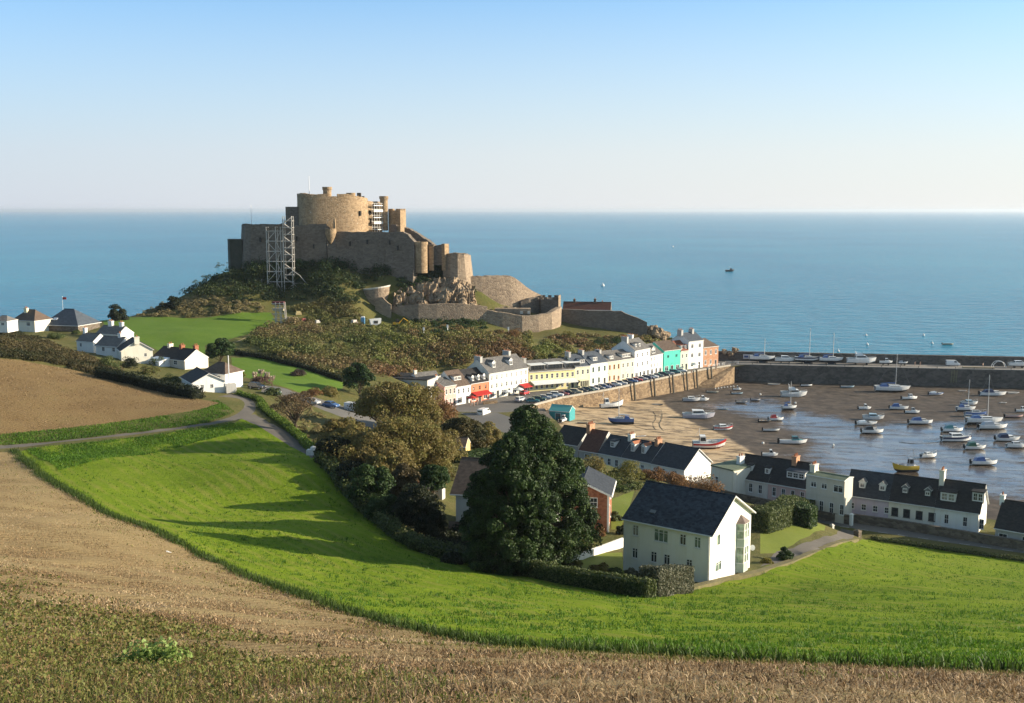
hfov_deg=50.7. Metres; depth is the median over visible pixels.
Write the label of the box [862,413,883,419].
motor cruiser
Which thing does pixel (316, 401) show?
parked car
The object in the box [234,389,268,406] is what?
hedge
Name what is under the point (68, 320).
bungalow
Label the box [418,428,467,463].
tree
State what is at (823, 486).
window
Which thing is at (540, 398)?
parked car
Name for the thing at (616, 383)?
parked car
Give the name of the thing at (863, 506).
window
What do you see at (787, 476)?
terraced house
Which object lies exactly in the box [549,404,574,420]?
beach shed
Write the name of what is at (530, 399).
parked car
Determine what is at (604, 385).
parked car
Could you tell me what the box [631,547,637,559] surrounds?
window
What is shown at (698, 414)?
motor cruiser
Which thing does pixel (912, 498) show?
terraced house
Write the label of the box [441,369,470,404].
terraced house
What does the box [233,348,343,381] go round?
hedge
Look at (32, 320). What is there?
bungalow
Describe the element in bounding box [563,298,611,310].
barrack
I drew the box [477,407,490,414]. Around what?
parked van
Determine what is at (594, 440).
terraced house
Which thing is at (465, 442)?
yellow cottage
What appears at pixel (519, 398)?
parked car
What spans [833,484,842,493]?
window
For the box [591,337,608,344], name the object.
shrub
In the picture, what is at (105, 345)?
cottage
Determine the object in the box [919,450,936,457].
motor cruiser
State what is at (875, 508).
window
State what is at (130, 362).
shrub
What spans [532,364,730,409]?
quay wall
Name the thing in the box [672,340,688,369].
terraced house
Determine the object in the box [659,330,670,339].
crag
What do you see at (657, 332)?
crag
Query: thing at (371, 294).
gun platform
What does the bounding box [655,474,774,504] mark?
street wall
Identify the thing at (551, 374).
terraced house
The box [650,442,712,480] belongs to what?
terraced house
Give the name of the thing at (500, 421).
road
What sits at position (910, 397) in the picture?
cabin boat
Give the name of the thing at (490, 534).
evergreen tree
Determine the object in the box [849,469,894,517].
terraced house
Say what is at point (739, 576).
field bank
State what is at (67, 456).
verge grass
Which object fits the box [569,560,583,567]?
shrub
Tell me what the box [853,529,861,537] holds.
gate pillar
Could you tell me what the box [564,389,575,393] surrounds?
parked car
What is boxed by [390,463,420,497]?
tree
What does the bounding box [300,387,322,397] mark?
shrub
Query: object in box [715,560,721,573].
window
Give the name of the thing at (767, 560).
shrub
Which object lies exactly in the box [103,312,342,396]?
lawn
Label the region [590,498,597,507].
window
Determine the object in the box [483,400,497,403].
terrace wall
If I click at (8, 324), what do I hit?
white house
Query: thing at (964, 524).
window
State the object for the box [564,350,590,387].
terraced house
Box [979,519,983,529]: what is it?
window
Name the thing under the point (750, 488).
window
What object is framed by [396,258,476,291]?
ivy
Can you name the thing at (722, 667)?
dry stalks
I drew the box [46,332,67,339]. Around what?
shrub
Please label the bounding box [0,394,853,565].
lane
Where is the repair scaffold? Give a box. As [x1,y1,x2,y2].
[371,203,384,231]
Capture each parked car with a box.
[247,382,265,389]
[303,397,320,404]
[322,400,339,408]
[514,396,526,401]
[519,390,529,394]
[526,397,539,402]
[532,396,545,400]
[539,394,550,399]
[546,393,556,397]
[550,391,563,395]
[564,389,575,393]
[569,388,582,392]
[578,387,588,391]
[582,386,594,390]
[599,383,610,387]
[611,381,621,385]
[615,380,627,384]
[626,378,637,382]
[657,371,669,375]
[669,369,680,372]
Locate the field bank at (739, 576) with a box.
[693,538,858,590]
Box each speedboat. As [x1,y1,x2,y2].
[855,420,876,424]
[928,391,943,394]
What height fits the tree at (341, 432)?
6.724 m
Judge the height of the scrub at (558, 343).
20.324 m
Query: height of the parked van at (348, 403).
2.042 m
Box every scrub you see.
[0,330,123,373]
[178,260,395,303]
[243,316,392,381]
[269,403,327,440]
[289,295,369,326]
[313,419,458,495]
[363,319,548,376]
[435,524,468,564]
[487,329,669,359]
[598,470,655,492]
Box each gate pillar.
[849,513,853,525]
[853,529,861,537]
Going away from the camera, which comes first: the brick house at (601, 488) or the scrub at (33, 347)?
the brick house at (601, 488)
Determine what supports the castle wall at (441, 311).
on the hillside
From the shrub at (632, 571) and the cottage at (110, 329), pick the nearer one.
the shrub at (632, 571)
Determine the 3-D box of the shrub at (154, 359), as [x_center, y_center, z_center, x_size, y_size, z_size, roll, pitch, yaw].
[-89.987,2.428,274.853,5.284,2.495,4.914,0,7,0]
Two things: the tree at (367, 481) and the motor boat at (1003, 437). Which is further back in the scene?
the motor boat at (1003, 437)
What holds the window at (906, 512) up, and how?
in the terraced house at (912, 498)
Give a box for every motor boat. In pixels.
[767,414,783,420]
[860,426,882,433]
[888,403,908,409]
[907,417,932,423]
[940,425,962,431]
[963,441,985,449]
[969,456,996,464]
[976,421,1007,428]
[978,389,1006,395]
[993,433,1019,440]
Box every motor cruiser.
[682,395,699,401]
[682,409,714,418]
[713,423,732,429]
[775,355,794,363]
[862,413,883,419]
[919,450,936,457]
[939,432,971,441]
[960,399,977,404]
[964,409,986,415]
[1005,440,1023,447]
[1008,360,1023,367]
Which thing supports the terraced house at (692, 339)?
on the quay deck
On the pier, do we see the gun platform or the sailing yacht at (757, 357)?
the sailing yacht at (757, 357)
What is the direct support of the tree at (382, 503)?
on the hillside
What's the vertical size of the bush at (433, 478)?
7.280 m
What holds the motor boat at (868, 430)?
on the tidal flat
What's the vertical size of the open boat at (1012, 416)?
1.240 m
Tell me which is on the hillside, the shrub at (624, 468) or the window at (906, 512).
the shrub at (624, 468)
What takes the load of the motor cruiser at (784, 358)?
on the pier
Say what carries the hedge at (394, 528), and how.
on the green field at (221, 476)
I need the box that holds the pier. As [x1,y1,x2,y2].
[718,351,1023,388]
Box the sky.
[0,0,1023,209]
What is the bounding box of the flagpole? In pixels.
[228,356,229,382]
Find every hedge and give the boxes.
[93,364,205,399]
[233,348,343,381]
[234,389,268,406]
[256,402,314,449]
[313,446,561,565]
[451,447,489,462]
[506,556,657,597]
[638,563,694,596]
[751,494,815,533]
[791,500,817,529]
[870,535,1023,561]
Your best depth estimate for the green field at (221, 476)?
119.51 m
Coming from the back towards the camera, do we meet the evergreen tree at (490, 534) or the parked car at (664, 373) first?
the parked car at (664, 373)
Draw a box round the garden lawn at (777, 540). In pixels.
[569,491,825,578]
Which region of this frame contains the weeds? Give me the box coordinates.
[0,556,1019,702]
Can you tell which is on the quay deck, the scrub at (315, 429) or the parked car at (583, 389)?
the parked car at (583, 389)
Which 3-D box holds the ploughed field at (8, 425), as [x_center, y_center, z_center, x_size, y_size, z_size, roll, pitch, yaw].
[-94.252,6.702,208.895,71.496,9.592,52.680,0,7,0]
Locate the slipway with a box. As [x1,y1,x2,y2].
[698,366,734,387]
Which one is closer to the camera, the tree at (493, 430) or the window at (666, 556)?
the window at (666, 556)
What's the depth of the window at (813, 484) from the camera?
191.96 m
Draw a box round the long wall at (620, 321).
[562,309,646,335]
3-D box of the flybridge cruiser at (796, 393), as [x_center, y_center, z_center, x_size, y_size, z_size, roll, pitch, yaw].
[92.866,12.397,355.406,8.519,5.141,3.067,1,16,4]
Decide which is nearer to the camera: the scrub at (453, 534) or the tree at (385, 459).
the scrub at (453, 534)
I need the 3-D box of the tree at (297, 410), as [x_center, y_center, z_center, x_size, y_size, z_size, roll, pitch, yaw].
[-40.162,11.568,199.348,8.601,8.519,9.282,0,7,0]
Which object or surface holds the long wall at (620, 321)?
on the hillside
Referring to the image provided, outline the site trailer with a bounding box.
[369,318,380,324]
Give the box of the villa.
[446,456,559,530]
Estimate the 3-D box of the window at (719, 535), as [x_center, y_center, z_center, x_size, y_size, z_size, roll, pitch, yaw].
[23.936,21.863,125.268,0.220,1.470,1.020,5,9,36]
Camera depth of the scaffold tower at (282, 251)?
385.41 m
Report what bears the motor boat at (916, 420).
on the tidal flat
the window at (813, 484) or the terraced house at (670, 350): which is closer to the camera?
the window at (813, 484)
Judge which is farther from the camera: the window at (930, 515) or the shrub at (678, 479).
the shrub at (678, 479)
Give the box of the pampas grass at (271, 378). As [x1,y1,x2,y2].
[269,375,274,386]
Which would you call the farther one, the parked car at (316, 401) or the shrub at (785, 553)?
the parked car at (316, 401)
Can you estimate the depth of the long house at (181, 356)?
274.99 m
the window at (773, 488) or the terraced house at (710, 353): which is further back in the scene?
the terraced house at (710, 353)
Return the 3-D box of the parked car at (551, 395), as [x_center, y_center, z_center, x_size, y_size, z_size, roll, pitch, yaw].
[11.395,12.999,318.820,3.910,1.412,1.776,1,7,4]
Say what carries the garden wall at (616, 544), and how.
on the garden lawn at (777, 540)
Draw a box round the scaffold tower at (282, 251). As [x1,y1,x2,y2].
[261,216,305,288]
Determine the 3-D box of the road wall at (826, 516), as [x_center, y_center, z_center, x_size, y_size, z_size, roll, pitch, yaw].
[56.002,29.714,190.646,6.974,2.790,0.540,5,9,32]
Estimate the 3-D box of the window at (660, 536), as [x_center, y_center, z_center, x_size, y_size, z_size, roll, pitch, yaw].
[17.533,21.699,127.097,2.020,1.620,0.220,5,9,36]
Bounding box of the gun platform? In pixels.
[363,285,389,305]
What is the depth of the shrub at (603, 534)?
150.29 m
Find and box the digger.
[392,318,408,325]
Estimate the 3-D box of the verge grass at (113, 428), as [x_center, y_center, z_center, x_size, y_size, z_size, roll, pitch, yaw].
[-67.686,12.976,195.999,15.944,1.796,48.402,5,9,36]
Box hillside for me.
[0,266,1023,582]
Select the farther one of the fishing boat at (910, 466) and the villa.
the fishing boat at (910, 466)
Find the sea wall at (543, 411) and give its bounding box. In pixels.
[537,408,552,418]
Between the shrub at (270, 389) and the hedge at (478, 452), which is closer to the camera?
the hedge at (478, 452)
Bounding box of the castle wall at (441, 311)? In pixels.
[391,303,486,321]
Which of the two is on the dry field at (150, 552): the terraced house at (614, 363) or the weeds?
the weeds
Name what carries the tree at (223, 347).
on the hillside
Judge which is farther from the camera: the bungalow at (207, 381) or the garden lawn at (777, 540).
the bungalow at (207, 381)
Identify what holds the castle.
on the hillside
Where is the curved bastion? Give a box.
[486,307,561,331]
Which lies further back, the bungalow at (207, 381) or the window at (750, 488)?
the bungalow at (207, 381)
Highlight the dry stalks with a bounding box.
[377,646,1023,686]
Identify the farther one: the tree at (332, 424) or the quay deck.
the quay deck
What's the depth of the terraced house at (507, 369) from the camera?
322.42 m
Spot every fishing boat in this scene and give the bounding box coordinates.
[599,392,622,408]
[692,428,726,447]
[892,450,919,471]
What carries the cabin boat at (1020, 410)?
on the tidal flat
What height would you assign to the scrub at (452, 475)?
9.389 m
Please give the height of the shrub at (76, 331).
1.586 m
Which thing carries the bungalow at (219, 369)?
on the hillside
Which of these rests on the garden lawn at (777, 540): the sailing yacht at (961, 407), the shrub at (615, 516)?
the shrub at (615, 516)
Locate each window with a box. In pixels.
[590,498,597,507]
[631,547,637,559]
[632,524,638,536]
[650,551,656,563]
[653,528,667,543]
[663,554,669,564]
[679,534,686,546]
[685,559,691,569]
[694,536,700,549]
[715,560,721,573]
[717,533,720,546]
[735,522,749,572]
[748,483,752,492]
[757,484,761,494]
[772,487,775,496]
[811,481,816,487]
[819,500,823,510]
[821,483,826,489]
[829,502,833,512]
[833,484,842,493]
[839,504,843,515]
[861,504,865,510]
[872,505,877,512]
[884,507,889,514]
[891,507,897,516]
[902,509,909,518]
[915,511,922,519]
[928,512,935,521]
[943,514,948,524]
[962,517,967,526]
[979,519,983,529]
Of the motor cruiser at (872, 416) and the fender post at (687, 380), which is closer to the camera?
the motor cruiser at (872, 416)
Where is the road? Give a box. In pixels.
[261,360,1023,552]
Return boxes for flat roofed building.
[392,372,440,396]
[710,453,750,494]
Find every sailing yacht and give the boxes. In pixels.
[608,392,633,423]
[750,345,774,362]
[781,386,796,410]
[794,328,818,363]
[819,334,842,364]
[874,354,909,391]
[955,381,975,411]
[964,375,1002,423]
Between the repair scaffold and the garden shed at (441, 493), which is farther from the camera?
the repair scaffold
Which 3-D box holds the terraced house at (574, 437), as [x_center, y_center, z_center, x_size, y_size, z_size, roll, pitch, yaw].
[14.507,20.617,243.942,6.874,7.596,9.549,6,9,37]
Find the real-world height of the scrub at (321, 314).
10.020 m
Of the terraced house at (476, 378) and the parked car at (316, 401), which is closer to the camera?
the parked car at (316, 401)
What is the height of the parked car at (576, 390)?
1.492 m
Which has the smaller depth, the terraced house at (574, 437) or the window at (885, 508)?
the window at (885, 508)
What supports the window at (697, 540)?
in the white house at (706, 534)
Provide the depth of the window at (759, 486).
204.74 m
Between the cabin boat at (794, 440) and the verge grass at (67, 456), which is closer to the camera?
the verge grass at (67, 456)
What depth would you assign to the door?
296.23 m
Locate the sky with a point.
(105, 104)
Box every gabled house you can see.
[116,335,153,363]
[411,368,439,397]
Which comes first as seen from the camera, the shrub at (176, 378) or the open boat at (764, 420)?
the shrub at (176, 378)
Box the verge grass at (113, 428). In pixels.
[0,400,233,444]
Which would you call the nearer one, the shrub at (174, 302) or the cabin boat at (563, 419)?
the cabin boat at (563, 419)
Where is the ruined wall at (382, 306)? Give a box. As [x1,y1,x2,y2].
[375,297,390,317]
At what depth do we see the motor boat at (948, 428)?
297.60 m
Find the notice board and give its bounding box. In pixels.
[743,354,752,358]
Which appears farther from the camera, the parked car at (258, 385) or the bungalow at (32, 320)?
the bungalow at (32, 320)
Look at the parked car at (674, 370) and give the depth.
365.42 m
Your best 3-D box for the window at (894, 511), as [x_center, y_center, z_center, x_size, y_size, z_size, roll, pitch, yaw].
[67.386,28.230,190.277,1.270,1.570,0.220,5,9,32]
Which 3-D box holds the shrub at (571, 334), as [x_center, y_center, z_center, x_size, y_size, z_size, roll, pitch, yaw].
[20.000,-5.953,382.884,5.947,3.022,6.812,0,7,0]
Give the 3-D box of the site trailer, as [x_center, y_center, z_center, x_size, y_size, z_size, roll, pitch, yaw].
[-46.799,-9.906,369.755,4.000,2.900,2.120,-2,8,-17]
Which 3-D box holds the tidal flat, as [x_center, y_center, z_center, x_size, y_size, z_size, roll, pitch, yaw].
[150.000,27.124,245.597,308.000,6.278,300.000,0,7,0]
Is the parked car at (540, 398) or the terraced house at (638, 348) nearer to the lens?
the parked car at (540, 398)
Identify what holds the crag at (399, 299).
on the hillside
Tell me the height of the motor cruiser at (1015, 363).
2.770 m
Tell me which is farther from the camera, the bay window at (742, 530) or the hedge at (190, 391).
the hedge at (190, 391)
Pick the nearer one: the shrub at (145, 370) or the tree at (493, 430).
the tree at (493, 430)
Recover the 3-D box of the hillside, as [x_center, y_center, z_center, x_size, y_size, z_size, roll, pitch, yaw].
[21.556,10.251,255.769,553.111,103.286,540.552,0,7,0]
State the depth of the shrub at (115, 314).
355.44 m
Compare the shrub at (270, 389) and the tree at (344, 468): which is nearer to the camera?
the tree at (344, 468)
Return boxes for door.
[555,413,560,419]
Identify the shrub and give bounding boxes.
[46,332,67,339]
[71,329,80,333]
[98,355,121,369]
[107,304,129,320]
[118,356,138,368]
[137,365,160,374]
[148,357,164,365]
[154,303,166,312]
[161,373,181,383]
[165,296,181,308]
[250,375,270,384]
[265,387,282,395]
[289,369,306,375]
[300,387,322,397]
[321,385,340,396]
[500,328,522,336]
[560,330,575,337]
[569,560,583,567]
[583,454,607,472]
[587,562,608,571]
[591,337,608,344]
[594,527,605,536]
[606,567,622,574]
[607,335,620,343]
[611,511,621,520]
[612,460,646,480]
[616,525,623,534]
[624,567,638,576]
[640,466,666,482]
[660,471,694,486]
[687,472,724,492]
[760,557,773,563]
[776,546,793,560]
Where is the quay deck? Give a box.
[447,361,735,410]
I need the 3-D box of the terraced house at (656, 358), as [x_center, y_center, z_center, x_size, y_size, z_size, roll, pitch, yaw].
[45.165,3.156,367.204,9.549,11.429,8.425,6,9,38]
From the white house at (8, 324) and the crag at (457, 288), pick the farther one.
the crag at (457, 288)
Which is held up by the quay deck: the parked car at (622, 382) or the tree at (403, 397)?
the parked car at (622, 382)
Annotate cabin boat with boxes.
[558,415,566,422]
[699,395,708,400]
[761,449,777,456]
[777,436,806,443]
[857,404,870,409]
[878,358,891,364]
[900,394,916,399]
[904,407,919,413]
[1015,406,1023,411]
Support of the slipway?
on the tidal flat
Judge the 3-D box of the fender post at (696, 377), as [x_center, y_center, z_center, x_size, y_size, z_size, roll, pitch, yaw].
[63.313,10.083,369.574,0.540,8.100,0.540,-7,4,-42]
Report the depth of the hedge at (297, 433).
199.35 m
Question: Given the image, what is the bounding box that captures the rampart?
[471,275,539,307]
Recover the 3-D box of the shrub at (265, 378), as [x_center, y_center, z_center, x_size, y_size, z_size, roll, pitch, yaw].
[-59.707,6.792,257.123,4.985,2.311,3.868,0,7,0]
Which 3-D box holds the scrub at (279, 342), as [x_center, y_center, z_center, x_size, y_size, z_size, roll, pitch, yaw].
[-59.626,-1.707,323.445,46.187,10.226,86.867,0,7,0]
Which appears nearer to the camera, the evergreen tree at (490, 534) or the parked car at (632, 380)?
the evergreen tree at (490, 534)
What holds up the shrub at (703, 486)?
on the hillside
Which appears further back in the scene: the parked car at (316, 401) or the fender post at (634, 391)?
the fender post at (634, 391)
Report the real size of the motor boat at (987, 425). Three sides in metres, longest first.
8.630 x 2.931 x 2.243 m
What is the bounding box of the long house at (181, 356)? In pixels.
[147,342,208,369]
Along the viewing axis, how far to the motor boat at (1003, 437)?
285.85 m
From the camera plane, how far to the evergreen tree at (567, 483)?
125.14 m
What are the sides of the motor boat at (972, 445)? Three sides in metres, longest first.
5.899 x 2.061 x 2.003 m
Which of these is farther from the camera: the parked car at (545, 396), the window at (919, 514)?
the parked car at (545, 396)
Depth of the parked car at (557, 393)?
320.74 m
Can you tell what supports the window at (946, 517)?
in the terraced house at (960, 505)
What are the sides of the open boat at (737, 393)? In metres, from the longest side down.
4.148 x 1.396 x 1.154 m
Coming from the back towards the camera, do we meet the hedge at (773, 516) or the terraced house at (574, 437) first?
the terraced house at (574, 437)
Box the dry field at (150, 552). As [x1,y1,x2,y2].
[0,452,1023,702]
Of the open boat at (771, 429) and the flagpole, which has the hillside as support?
the flagpole
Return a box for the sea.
[0,210,1023,355]
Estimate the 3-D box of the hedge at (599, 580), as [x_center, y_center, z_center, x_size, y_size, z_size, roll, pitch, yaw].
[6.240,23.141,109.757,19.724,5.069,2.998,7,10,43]
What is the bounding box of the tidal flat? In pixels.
[546,381,1023,519]
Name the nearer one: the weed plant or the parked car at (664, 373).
the weed plant
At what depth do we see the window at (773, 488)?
203.00 m
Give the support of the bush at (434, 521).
on the hillside
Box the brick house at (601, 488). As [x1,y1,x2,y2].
[560,466,616,531]
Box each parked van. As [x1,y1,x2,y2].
[344,401,353,410]
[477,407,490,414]
[945,360,959,365]
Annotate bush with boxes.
[414,506,448,538]
[418,464,450,501]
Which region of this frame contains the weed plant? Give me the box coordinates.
[113,635,192,667]
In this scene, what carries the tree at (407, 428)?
on the hillside
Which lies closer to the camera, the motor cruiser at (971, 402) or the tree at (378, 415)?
the tree at (378, 415)
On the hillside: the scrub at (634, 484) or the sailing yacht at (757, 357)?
the scrub at (634, 484)
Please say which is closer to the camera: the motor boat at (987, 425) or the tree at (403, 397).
the tree at (403, 397)
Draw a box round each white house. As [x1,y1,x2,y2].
[0,315,17,332]
[621,480,755,581]
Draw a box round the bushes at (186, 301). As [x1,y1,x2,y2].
[136,294,264,317]
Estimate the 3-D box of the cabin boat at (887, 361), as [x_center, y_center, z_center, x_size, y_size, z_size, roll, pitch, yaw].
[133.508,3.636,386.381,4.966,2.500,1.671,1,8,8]
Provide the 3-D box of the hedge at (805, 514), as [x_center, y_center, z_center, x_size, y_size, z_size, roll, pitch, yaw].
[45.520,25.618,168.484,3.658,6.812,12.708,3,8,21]
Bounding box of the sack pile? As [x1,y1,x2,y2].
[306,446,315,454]
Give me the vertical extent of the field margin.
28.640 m
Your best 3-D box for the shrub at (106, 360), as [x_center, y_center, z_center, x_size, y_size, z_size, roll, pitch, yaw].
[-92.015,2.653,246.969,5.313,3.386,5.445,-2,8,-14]
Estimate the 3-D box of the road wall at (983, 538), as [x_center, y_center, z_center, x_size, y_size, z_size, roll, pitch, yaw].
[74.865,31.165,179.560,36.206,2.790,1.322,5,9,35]
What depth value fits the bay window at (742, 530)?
129.63 m
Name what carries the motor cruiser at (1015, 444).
on the tidal flat
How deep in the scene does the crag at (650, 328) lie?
400.15 m
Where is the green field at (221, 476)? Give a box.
[19,419,1023,665]
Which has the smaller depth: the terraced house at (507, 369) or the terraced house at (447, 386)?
the terraced house at (447, 386)
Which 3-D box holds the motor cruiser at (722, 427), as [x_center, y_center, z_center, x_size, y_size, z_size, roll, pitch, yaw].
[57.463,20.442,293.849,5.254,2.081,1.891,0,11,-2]
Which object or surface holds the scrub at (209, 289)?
on the hillside
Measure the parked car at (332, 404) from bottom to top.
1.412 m
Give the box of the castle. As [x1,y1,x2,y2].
[227,187,472,283]
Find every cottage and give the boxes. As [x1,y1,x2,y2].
[76,326,102,352]
[94,331,127,357]
[96,319,133,338]
[455,437,470,450]
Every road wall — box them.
[818,510,848,523]
[853,514,1023,550]
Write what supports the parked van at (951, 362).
on the pier
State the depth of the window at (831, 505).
190.19 m
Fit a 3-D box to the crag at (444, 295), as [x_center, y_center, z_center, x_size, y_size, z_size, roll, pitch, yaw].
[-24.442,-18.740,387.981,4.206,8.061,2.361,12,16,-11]
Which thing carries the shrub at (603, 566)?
on the garden lawn at (777, 540)
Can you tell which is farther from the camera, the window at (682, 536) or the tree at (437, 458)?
the tree at (437, 458)
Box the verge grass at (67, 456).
[27,422,249,469]
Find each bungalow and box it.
[15,306,51,331]
[48,308,101,331]
[179,367,236,392]
[204,361,243,386]
[994,492,1023,539]
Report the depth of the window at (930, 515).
187.10 m
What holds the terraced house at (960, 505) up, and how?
on the hillside
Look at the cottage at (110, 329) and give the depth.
318.58 m
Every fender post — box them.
[633,382,635,400]
[653,378,655,396]
[671,374,674,392]
[685,371,688,390]
[695,369,697,387]
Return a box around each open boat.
[730,391,742,394]
[758,419,770,421]
[762,427,779,431]
[839,384,854,387]
[1003,413,1022,417]
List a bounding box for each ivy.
[244,255,389,270]
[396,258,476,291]
[408,316,488,336]
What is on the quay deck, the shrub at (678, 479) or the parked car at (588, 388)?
the parked car at (588, 388)
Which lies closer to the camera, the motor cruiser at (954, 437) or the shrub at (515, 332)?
the motor cruiser at (954, 437)
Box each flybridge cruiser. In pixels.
[780,384,806,396]
[846,348,875,364]
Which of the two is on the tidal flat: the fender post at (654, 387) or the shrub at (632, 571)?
the fender post at (654, 387)
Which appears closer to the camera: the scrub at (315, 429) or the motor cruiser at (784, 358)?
the scrub at (315, 429)
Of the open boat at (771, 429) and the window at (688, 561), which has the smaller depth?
the window at (688, 561)
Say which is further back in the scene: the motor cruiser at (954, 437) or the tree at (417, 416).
the motor cruiser at (954, 437)
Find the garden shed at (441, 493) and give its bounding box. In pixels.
[418,480,444,499]
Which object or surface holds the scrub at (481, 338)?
on the hillside
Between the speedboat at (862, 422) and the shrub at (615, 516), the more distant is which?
the speedboat at (862, 422)
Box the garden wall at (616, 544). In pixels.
[574,538,622,559]
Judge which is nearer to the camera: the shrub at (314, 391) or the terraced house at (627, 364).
the shrub at (314, 391)
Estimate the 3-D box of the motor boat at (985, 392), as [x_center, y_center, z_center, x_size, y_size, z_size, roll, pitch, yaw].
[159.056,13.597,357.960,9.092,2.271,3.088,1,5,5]
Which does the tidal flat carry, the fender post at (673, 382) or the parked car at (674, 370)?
the fender post at (673, 382)
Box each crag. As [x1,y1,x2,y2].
[392,277,480,306]
[395,295,402,305]
[418,300,427,303]
[438,289,449,302]
[458,297,466,303]
[647,325,657,336]
[650,327,664,338]
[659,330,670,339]
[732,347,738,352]
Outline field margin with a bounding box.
[0,461,1023,676]
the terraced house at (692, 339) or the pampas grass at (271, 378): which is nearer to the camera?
the pampas grass at (271, 378)
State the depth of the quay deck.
311.50 m
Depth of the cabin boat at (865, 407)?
332.23 m
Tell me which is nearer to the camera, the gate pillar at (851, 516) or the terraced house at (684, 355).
the gate pillar at (851, 516)
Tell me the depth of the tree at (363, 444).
160.97 m
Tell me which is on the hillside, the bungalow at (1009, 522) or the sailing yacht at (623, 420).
the bungalow at (1009, 522)
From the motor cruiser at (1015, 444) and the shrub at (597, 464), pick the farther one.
the motor cruiser at (1015, 444)
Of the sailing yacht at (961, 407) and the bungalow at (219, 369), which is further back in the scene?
the sailing yacht at (961, 407)
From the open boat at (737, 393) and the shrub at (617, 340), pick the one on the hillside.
the shrub at (617, 340)
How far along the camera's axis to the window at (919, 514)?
188.15 m
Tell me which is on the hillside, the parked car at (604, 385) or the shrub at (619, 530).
the shrub at (619, 530)
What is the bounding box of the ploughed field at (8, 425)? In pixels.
[0,358,217,434]
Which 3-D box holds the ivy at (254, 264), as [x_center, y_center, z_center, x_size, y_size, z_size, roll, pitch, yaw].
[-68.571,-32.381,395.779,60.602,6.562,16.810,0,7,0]
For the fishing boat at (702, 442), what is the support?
on the tidal flat
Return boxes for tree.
[205,338,235,361]
[269,391,317,427]
[313,435,350,463]
[315,423,367,445]
[319,416,364,434]
[321,428,425,465]
[335,459,363,487]
[342,362,376,393]
[344,464,395,502]
[345,374,445,425]
[353,392,399,425]
[363,494,397,517]
[365,448,419,488]
[368,414,444,461]
[388,404,444,424]
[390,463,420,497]
[390,483,445,532]
[405,433,458,471]
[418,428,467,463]
[420,396,459,426]
[440,417,489,448]
[459,431,560,575]
[470,421,501,447]
[484,404,603,565]
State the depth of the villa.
142.12 m
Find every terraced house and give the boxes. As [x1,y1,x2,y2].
[435,374,456,405]
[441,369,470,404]
[459,367,491,401]
[468,349,532,398]
[520,356,579,391]
[559,425,586,456]
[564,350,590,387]
[578,348,607,385]
[578,421,609,460]
[595,348,621,382]
[597,431,635,467]
[611,333,650,376]
[611,349,634,379]
[621,436,663,469]
[647,343,662,373]
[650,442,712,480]
[652,340,680,370]
[671,327,703,368]
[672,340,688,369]
[702,338,718,366]
[744,453,777,498]
[767,453,818,499]
[805,461,853,523]
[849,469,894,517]
[888,474,938,524]
[934,466,988,532]
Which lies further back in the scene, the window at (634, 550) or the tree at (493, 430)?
the tree at (493, 430)
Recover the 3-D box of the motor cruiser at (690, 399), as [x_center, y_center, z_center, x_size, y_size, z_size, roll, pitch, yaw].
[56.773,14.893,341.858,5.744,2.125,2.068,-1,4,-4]
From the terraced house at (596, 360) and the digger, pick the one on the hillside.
the digger
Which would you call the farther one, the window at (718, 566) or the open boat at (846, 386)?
the open boat at (846, 386)
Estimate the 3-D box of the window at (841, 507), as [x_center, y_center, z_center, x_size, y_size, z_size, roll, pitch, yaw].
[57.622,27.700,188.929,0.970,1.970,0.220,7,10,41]
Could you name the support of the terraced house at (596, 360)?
on the quay deck
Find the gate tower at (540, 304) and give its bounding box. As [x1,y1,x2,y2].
[520,294,560,313]
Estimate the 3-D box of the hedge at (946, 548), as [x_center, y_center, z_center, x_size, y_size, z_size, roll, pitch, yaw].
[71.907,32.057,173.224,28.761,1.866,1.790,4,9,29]
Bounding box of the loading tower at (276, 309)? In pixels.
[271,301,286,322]

